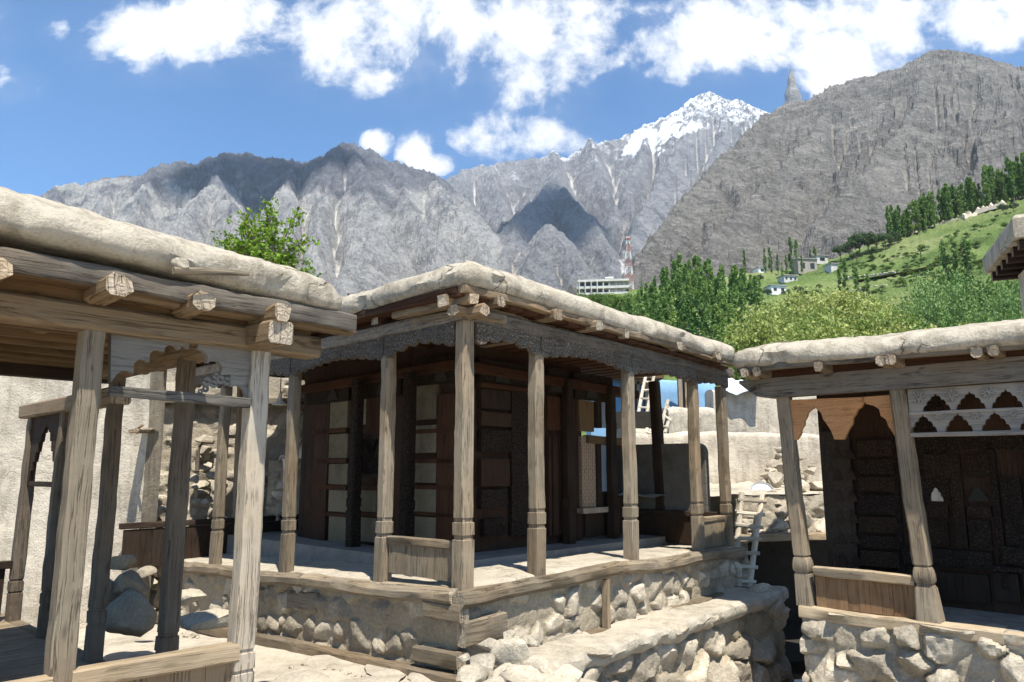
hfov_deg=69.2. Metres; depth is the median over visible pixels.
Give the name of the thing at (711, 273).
poplar tree
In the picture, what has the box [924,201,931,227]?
poplar tree
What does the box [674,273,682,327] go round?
poplar tree
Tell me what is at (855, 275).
thin poplar
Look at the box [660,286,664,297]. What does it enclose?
poplar tree
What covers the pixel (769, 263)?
poplar tree
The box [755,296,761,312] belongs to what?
poplar tree
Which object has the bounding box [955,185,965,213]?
poplar tree
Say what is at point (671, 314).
poplar tree
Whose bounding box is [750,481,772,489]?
tin tray
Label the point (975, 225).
field shrub
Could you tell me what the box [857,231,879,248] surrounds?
broadleaf tree
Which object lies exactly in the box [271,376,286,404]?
hanging lamp
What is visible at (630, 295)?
leafy bush
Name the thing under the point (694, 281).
poplar tree
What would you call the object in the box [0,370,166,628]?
plastered wall
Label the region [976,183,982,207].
poplar tree
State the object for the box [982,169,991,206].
poplar tree
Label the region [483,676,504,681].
rubble stone
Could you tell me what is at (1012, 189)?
poplar tree
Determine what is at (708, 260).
poplar tree
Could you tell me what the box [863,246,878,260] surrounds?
broadleaf tree
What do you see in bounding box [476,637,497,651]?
rubble stone
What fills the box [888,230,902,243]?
broadleaf tree
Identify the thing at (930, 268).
field shrub
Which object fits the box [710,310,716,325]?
poplar tree
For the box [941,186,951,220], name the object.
poplar tree
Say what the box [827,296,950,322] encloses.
willow bush
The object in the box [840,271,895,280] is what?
field wall
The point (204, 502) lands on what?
broken stone
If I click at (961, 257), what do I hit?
thin poplar
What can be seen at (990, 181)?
poplar tree
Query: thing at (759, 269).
village house
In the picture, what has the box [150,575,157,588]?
broken stone
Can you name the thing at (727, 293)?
poplar tree
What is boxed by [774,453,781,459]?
exposed stone
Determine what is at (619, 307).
poplar tree
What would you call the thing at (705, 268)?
poplar tree
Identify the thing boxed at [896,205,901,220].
poplar tree
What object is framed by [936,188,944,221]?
poplar tree
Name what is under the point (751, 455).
mud wall
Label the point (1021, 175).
poplar tree
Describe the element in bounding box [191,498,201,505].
broken stone
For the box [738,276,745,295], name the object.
poplar tree
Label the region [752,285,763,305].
poplar tree
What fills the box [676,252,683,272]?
poplar tree
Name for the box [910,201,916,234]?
poplar tree
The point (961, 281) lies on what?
leafy sapling
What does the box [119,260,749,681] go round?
carved pavilion
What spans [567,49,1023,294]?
slab mountain
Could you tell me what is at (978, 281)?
leafy sapling
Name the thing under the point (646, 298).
poplar tree
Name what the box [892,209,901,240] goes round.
poplar tree
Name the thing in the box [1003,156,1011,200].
poplar tree
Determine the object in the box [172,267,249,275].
wooden stick
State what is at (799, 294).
willow bush
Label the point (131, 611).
boulder
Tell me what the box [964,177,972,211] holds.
poplar tree
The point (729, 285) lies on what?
poplar tree
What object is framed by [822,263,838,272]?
village house
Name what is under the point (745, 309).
poplar tree
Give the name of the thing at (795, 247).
poplar tree
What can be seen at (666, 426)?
ladder
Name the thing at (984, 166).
poplar tree
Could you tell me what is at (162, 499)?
broken stone
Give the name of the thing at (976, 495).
niche window
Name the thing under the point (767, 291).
broadleaf tree
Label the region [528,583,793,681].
stone ledge
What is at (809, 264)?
village house
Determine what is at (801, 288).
broadleaf tree
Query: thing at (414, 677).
paving slab
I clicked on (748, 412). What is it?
mud wall
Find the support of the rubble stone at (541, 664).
on the courtyard ground
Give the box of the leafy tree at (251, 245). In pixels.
[211,197,321,276]
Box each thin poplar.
[836,268,841,290]
[840,257,848,289]
[851,262,859,296]
[865,273,870,295]
[938,239,951,283]
[947,236,960,282]
[957,237,968,286]
[963,239,974,288]
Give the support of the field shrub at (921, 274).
on the terraced hillside
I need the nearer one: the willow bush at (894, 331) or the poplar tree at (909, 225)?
the willow bush at (894, 331)
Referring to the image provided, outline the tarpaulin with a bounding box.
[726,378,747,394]
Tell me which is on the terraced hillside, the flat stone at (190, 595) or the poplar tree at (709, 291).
the poplar tree at (709, 291)
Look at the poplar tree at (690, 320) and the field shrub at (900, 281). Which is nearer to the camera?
the poplar tree at (690, 320)
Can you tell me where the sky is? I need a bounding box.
[0,0,1023,195]
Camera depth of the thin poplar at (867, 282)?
317.09 m
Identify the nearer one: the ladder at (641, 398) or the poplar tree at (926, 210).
the ladder at (641, 398)
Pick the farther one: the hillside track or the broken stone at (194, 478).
the hillside track
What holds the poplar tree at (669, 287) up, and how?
on the terraced hillside
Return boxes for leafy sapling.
[890,292,968,328]
[900,273,987,319]
[905,287,969,329]
[909,270,1008,318]
[929,265,1020,320]
[937,282,998,326]
[942,266,1022,318]
[965,280,1022,320]
[966,286,1022,323]
[989,280,1022,319]
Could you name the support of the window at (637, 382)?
in the blue house at (674, 392)
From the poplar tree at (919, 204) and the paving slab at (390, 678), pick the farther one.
the poplar tree at (919, 204)
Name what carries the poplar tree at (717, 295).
on the terraced hillside
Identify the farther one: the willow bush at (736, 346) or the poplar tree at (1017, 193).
the poplar tree at (1017, 193)
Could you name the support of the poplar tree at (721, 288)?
on the terraced hillside
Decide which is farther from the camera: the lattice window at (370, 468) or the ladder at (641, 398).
the ladder at (641, 398)
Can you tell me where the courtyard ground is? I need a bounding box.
[78,624,595,681]
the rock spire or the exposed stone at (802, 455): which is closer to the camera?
the exposed stone at (802, 455)
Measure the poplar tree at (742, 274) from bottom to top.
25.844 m
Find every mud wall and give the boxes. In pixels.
[636,431,943,500]
[705,390,818,434]
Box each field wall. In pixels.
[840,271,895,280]
[903,218,957,235]
[960,200,1006,219]
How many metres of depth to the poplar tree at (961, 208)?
461.06 m
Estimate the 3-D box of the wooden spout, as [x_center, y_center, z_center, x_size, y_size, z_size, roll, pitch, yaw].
[-4.546,1.114,9.248,0.169,0.118,0.813,1,-10,-9]
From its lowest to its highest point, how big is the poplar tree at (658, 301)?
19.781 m
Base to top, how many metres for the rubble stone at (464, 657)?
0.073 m
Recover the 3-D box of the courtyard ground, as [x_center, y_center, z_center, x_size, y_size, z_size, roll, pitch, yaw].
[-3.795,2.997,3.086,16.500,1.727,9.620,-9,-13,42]
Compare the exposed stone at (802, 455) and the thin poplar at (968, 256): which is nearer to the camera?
the exposed stone at (802, 455)
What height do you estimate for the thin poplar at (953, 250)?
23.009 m
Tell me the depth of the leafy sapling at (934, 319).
54.26 m
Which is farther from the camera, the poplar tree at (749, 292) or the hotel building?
the hotel building
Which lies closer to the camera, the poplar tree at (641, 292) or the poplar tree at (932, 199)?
the poplar tree at (641, 292)
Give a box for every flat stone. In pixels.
[180,608,228,630]
[181,588,206,605]
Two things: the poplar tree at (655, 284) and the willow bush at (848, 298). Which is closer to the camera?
the willow bush at (848, 298)
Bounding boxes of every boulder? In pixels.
[105,588,156,636]
[107,579,118,605]
[110,554,136,569]
[112,570,147,594]
[136,566,156,577]
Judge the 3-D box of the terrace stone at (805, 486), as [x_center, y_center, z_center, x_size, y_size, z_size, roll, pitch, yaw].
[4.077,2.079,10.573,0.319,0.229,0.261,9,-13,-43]
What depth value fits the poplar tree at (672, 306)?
217.84 m
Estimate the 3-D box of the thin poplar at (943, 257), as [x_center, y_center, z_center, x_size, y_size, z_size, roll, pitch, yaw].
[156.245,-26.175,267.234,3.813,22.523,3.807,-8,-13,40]
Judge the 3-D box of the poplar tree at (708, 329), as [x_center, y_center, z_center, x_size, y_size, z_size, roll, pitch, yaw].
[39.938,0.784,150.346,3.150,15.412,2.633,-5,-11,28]
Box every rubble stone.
[456,664,486,681]
[457,653,470,662]
[470,652,494,675]
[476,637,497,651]
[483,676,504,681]
[487,662,511,679]
[490,638,531,665]
[502,664,539,681]
[503,630,515,638]
[520,635,539,646]
[521,655,556,673]
[531,673,559,681]
[552,664,582,681]
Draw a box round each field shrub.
[893,278,906,285]
[913,271,928,276]
[925,266,934,270]
[931,270,943,275]
[969,223,979,228]
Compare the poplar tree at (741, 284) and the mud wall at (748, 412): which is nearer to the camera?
the mud wall at (748, 412)
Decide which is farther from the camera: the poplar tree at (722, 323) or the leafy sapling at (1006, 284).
the poplar tree at (722, 323)
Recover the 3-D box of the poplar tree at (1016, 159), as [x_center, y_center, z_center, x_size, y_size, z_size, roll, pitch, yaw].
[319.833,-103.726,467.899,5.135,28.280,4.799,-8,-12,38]
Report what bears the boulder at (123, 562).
on the boulder at (123, 582)
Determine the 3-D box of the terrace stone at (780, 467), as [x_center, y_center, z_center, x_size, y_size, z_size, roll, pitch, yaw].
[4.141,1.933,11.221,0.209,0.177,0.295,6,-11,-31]
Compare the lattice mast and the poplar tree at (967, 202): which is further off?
the lattice mast
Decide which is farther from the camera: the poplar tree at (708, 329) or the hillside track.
the hillside track
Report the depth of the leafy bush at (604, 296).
394.22 m
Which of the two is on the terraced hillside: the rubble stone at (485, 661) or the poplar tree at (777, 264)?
the poplar tree at (777, 264)
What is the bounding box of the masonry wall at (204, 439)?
[157,368,304,527]
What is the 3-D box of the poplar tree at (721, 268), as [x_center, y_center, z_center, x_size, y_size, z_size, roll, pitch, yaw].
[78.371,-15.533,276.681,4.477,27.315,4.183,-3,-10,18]
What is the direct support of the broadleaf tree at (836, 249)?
on the terraced hillside
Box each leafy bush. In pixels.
[576,291,598,302]
[586,292,603,304]
[596,292,615,303]
[601,294,622,305]
[609,294,637,307]
[622,291,637,301]
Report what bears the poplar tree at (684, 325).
on the terraced hillside
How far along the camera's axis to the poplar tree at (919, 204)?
472.02 m
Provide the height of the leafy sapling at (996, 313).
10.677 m
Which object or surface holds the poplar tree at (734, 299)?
on the terraced hillside
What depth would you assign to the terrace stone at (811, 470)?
11.09 m
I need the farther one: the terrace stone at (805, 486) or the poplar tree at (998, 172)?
the poplar tree at (998, 172)
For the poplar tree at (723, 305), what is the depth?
197.58 m
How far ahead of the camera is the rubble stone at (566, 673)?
5.15 m
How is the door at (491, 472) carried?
in the carved pavilion at (443, 494)
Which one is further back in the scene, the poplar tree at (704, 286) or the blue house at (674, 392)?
the poplar tree at (704, 286)
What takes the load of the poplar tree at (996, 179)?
on the terraced hillside
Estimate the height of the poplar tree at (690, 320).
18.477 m
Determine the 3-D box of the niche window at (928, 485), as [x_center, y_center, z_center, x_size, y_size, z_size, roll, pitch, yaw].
[4.329,1.023,7.668,0.269,1.243,0.040,-9,-13,42]
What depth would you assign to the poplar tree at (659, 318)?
172.25 m
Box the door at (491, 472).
[477,389,562,536]
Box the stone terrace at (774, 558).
[618,481,827,679]
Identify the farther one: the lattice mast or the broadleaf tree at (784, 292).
the lattice mast
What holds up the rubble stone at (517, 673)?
on the courtyard ground
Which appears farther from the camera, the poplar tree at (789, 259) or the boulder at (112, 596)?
the poplar tree at (789, 259)
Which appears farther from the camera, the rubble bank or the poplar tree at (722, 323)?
the poplar tree at (722, 323)
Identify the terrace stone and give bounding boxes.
[767,472,783,487]
[776,463,783,474]
[802,467,816,474]
[802,480,809,491]
[809,481,822,490]
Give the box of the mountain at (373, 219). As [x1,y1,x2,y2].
[39,142,566,296]
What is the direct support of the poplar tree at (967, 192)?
on the terraced hillside
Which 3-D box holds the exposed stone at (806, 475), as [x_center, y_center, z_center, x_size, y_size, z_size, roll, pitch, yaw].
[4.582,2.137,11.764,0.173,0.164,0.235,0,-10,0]
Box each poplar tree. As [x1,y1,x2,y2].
[617,302,622,311]
[622,297,633,314]
[634,289,640,315]
[636,287,644,305]
[640,307,646,316]
[643,291,648,313]
[644,282,647,291]
[647,282,656,312]
[647,303,652,318]
[653,277,657,307]
[654,299,660,319]
[655,293,664,320]
[656,303,662,321]
[658,267,666,296]
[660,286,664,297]
[661,297,670,325]
[665,266,668,275]
[666,282,676,312]
[667,292,676,327]
[668,289,678,324]
[669,260,678,287]
[672,273,683,305]
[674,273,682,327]
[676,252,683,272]
[676,287,681,328]
[679,300,684,329]
[681,262,687,288]
[681,291,688,329]
[682,298,694,334]
[684,271,693,325]
[686,259,691,278]
[690,255,700,279]
[690,269,696,301]
[691,276,696,291]
[691,289,704,336]
[695,264,699,288]
[696,275,704,329]
[697,256,702,276]
[699,280,711,335]
[699,296,707,336]
[701,308,714,338]
[702,261,712,294]
[704,292,710,310]
[706,257,713,279]
[707,285,713,304]
[709,267,713,294]
[710,277,718,310]
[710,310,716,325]
[711,304,722,340]
[713,312,718,339]
[715,289,726,330]
[716,271,726,304]
[717,281,724,302]
[718,291,727,338]
[719,264,728,315]
[719,326,725,341]
[720,309,726,340]
[721,276,728,296]
[726,303,737,344]
[727,275,733,304]
[729,265,738,301]
[730,292,739,320]
[731,283,736,293]
[737,310,742,326]
[738,267,746,285]
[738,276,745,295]
[738,293,744,316]
[739,280,744,296]
[741,300,749,324]
[742,250,745,273]
[745,280,753,317]
[751,275,759,305]
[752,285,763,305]
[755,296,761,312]
[756,277,763,297]
[762,248,766,272]
[768,247,771,270]
[776,253,778,274]
[784,255,787,273]
[787,236,792,271]
[794,239,799,257]
[800,255,802,271]
[885,205,892,241]
[886,213,892,244]
[889,204,893,234]
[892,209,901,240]
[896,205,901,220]
[901,213,906,237]
[903,210,908,236]
[905,208,910,236]
[906,203,913,234]
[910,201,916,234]
[913,200,921,233]
[917,201,922,229]
[920,196,927,230]
[921,193,927,228]
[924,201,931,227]
[924,212,926,231]
[929,191,938,226]
[929,195,935,227]
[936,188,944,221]
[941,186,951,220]
[944,186,952,220]
[945,198,952,218]
[950,184,957,217]
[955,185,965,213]
[959,199,963,215]
[960,182,965,212]
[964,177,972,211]
[966,190,970,210]
[967,176,977,212]
[970,184,974,211]
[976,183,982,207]
[980,164,993,201]
[981,176,990,206]
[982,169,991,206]
[986,165,995,204]
[991,165,995,201]
[995,168,1000,194]
[995,176,1000,201]
[997,171,1000,195]
[998,171,1008,201]
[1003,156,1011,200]
[1007,160,1016,202]
[1009,161,1019,199]
[1013,161,1020,198]
[1015,156,1019,165]
[1016,164,1022,198]
[1019,156,1023,186]
[1020,152,1023,190]
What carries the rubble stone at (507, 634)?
on the rubble stone at (512, 651)
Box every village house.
[752,266,764,272]
[763,284,787,294]
[776,274,798,282]
[790,257,817,274]
[810,254,828,263]
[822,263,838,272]
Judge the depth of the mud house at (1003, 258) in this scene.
11.31 m
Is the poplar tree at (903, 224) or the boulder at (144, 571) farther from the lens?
the poplar tree at (903, 224)
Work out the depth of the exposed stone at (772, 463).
11.68 m
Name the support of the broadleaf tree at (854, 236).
on the terraced hillside
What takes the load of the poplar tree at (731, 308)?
on the terraced hillside
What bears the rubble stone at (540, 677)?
on the courtyard ground
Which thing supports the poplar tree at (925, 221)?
on the terraced hillside
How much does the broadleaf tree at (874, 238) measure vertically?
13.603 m
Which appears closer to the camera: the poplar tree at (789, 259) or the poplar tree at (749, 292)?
the poplar tree at (749, 292)
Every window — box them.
[361,434,379,477]
[634,379,649,410]
[677,379,686,407]
[915,394,951,501]
[969,486,988,501]
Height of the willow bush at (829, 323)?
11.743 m
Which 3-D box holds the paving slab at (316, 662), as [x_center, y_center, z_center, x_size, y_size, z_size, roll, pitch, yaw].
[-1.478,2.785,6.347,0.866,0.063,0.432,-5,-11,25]
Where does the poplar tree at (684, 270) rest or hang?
on the terraced hillside
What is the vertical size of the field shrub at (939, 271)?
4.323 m
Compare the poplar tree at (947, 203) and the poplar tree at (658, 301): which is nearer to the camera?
the poplar tree at (658, 301)
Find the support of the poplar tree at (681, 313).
on the terraced hillside
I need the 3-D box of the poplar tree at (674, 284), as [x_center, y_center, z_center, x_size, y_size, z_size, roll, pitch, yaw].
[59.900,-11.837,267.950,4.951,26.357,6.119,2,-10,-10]
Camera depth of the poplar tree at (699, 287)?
258.66 m
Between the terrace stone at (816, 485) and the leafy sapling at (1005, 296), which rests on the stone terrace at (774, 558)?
the terrace stone at (816, 485)
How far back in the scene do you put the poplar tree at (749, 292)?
235.67 m
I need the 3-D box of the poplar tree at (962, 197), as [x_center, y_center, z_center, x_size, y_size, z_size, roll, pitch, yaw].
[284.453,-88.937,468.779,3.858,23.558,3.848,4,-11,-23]
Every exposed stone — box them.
[759,471,768,478]
[766,459,780,467]
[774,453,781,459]
[799,452,806,460]
[800,471,808,480]
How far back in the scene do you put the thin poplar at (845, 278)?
337.67 m
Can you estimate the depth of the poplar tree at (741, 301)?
194.53 m
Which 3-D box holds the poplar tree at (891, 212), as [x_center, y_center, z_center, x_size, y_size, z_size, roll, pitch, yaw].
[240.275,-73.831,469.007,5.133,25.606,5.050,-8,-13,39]
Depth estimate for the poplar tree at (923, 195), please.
471.88 m
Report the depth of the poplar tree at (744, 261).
474.80 m
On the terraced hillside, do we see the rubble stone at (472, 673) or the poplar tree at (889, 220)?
the poplar tree at (889, 220)
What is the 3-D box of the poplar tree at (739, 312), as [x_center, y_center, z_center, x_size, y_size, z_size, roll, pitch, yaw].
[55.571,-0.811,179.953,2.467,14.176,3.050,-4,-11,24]
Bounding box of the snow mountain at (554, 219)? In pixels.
[445,91,769,289]
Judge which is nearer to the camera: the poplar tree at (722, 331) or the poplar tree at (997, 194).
the poplar tree at (722, 331)
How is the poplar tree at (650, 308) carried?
on the terraced hillside
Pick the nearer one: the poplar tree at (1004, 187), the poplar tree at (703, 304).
the poplar tree at (703, 304)
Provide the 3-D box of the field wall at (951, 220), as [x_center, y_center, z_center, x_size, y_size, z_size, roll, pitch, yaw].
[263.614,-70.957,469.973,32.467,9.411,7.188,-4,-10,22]
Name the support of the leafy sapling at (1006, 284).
on the terraced hillside
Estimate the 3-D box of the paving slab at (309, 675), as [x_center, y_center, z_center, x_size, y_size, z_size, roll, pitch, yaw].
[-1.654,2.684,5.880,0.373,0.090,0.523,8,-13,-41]
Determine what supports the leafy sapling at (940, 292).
on the terraced hillside
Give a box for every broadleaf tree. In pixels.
[763,289,772,294]
[780,289,790,297]
[792,286,803,291]
[831,245,845,259]
[839,239,859,259]
[847,231,868,255]
[848,250,862,261]
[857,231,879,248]
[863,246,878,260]
[865,234,884,249]
[877,232,893,248]
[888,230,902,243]
[996,203,1009,213]
[1008,202,1018,210]
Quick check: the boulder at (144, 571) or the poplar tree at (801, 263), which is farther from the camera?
the poplar tree at (801, 263)
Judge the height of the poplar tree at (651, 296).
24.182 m
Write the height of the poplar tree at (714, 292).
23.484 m
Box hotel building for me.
[577,277,628,295]
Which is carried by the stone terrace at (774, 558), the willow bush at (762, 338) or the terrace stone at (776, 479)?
the terrace stone at (776, 479)
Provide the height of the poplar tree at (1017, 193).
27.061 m
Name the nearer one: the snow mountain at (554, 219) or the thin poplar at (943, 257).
the thin poplar at (943, 257)
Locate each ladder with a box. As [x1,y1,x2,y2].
[637,376,655,410]
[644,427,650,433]
[662,399,673,432]
[734,492,766,584]
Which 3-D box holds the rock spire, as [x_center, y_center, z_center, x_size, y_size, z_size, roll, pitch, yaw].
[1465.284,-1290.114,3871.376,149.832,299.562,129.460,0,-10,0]
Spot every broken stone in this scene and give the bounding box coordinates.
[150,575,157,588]
[157,506,165,514]
[158,495,166,504]
[190,474,198,481]
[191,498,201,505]
[200,499,208,505]
[206,471,214,477]
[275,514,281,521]
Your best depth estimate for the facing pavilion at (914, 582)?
7.17 m
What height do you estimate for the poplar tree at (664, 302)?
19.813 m
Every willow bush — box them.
[717,313,798,379]
[723,296,848,378]
[723,302,860,379]
[735,298,868,375]
[753,285,869,328]
[756,306,910,339]
[783,284,889,332]
[784,295,920,340]
[808,291,922,316]
[812,311,961,339]
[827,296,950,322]
[842,299,969,330]
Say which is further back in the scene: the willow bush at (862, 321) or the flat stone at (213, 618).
the willow bush at (862, 321)
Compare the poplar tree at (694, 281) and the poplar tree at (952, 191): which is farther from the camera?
the poplar tree at (952, 191)
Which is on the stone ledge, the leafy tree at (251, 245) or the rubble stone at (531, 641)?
the rubble stone at (531, 641)
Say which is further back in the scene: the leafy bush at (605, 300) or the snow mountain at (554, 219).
the snow mountain at (554, 219)
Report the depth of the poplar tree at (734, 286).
238.00 m
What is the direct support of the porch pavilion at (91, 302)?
on the courtyard ground
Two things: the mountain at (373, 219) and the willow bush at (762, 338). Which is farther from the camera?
the mountain at (373, 219)
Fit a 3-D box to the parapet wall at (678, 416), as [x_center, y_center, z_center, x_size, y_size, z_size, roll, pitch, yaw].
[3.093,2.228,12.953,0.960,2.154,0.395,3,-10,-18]
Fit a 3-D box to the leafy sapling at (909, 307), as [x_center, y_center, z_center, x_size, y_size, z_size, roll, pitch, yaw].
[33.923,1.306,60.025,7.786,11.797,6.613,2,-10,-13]
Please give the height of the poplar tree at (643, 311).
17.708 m
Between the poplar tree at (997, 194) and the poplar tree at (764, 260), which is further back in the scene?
the poplar tree at (764, 260)
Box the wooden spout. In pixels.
[128,424,158,433]
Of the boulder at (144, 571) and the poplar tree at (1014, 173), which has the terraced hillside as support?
the poplar tree at (1014, 173)
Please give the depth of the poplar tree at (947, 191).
467.46 m
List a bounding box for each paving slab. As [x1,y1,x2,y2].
[259,680,284,681]
[273,669,329,681]
[303,655,341,668]
[339,674,405,681]
[364,664,406,675]
[407,672,430,681]
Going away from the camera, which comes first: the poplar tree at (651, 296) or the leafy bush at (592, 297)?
the poplar tree at (651, 296)
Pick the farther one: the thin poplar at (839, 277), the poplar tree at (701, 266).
the poplar tree at (701, 266)
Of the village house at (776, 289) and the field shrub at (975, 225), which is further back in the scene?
the field shrub at (975, 225)
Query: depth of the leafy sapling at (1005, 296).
60.53 m
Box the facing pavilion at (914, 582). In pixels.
[733,319,1023,681]
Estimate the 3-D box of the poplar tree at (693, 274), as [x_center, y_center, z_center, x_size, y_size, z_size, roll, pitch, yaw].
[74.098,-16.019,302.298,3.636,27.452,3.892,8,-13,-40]
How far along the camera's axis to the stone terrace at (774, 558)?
10.10 m
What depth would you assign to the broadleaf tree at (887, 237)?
451.86 m
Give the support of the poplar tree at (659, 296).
on the terraced hillside
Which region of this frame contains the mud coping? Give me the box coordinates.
[617,428,663,437]
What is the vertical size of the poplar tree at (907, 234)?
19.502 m
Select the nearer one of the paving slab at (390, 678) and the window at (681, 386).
the paving slab at (390, 678)
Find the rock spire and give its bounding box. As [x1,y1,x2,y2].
[784,68,801,104]
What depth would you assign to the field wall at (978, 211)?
455.15 m
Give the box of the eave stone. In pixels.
[170,257,188,268]
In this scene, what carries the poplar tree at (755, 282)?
on the terraced hillside
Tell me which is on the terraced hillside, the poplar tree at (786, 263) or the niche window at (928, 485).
the poplar tree at (786, 263)
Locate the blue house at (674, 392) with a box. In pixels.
[586,375,714,436]
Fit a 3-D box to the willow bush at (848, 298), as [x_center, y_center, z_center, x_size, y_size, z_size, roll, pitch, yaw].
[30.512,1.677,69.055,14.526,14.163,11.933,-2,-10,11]
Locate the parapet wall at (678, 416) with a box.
[662,407,715,432]
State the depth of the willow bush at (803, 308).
64.50 m
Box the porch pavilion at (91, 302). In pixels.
[0,186,356,681]
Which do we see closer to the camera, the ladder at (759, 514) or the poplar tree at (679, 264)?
the ladder at (759, 514)
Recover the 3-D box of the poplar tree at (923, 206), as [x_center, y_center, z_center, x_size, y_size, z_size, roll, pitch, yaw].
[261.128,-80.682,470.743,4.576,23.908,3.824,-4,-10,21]
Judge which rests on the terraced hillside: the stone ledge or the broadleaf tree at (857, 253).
the broadleaf tree at (857, 253)
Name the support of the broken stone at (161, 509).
on the rubble bank
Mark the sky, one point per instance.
(90, 90)
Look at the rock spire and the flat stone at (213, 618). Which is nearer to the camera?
the flat stone at (213, 618)
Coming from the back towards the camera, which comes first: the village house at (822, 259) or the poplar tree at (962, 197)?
the village house at (822, 259)
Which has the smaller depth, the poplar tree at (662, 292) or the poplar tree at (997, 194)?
the poplar tree at (662, 292)
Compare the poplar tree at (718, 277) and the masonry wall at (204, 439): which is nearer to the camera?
the masonry wall at (204, 439)
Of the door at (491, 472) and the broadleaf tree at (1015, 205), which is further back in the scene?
the broadleaf tree at (1015, 205)
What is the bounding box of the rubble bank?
[149,515,163,608]
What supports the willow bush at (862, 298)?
on the terraced hillside
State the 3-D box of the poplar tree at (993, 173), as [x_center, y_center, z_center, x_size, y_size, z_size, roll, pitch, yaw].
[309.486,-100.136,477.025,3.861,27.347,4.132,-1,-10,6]
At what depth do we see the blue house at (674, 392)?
15.51 m
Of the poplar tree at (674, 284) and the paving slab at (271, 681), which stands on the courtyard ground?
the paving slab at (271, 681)
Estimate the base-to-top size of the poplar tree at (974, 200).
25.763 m
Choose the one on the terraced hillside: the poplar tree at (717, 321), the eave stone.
the poplar tree at (717, 321)
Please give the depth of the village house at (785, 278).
436.98 m
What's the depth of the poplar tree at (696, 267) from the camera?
341.08 m
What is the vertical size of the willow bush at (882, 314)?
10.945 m
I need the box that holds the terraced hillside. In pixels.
[581,196,1023,435]
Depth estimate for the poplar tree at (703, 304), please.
215.28 m
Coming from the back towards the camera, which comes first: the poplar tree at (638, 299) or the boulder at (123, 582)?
the poplar tree at (638, 299)
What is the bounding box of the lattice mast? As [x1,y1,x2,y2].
[625,228,633,289]
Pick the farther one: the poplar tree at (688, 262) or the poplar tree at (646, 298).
the poplar tree at (688, 262)
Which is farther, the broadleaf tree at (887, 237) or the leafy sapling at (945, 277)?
the broadleaf tree at (887, 237)
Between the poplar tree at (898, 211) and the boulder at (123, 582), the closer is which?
the boulder at (123, 582)
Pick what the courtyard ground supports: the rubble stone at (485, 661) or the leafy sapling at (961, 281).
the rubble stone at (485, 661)
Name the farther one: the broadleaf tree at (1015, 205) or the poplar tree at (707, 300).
the broadleaf tree at (1015, 205)
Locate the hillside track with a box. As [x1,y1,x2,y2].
[858,259,959,280]
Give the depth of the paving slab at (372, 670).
5.97 m
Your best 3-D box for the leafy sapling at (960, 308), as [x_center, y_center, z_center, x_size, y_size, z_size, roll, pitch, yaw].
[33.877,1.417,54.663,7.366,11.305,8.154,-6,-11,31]
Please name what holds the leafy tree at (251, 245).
on the ground
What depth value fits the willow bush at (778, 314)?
59.02 m
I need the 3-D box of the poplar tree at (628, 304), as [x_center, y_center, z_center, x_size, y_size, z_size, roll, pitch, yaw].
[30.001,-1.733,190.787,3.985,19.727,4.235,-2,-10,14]
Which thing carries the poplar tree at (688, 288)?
on the terraced hillside
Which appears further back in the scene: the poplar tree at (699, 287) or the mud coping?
the poplar tree at (699, 287)
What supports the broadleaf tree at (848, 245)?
on the terraced hillside
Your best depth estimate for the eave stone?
3.76 m
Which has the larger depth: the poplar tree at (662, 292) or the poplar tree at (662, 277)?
the poplar tree at (662, 277)
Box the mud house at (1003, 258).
[982,214,1023,318]
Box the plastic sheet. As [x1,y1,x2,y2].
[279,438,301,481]
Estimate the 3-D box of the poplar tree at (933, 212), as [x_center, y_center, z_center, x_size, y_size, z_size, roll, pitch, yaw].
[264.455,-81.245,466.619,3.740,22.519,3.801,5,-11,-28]
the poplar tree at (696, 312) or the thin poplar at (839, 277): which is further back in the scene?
the thin poplar at (839, 277)
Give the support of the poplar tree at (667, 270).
on the terraced hillside
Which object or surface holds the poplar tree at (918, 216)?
on the terraced hillside
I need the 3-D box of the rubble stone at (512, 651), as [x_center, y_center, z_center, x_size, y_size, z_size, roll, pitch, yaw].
[0.004,2.265,5.417,0.332,0.222,0.270,0,-10,0]
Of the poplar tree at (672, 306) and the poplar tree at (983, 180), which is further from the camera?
the poplar tree at (983, 180)
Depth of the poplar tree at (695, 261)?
342.83 m
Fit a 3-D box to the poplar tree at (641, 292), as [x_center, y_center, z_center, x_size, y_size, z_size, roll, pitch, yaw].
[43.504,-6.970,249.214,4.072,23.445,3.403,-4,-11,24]
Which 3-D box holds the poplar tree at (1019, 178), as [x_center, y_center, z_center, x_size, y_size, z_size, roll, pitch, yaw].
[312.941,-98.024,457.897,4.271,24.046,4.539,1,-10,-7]
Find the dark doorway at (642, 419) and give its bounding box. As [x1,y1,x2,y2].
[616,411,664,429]
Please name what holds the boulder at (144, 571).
on the courtyard ground
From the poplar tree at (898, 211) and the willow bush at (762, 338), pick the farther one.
the poplar tree at (898, 211)
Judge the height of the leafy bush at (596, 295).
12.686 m

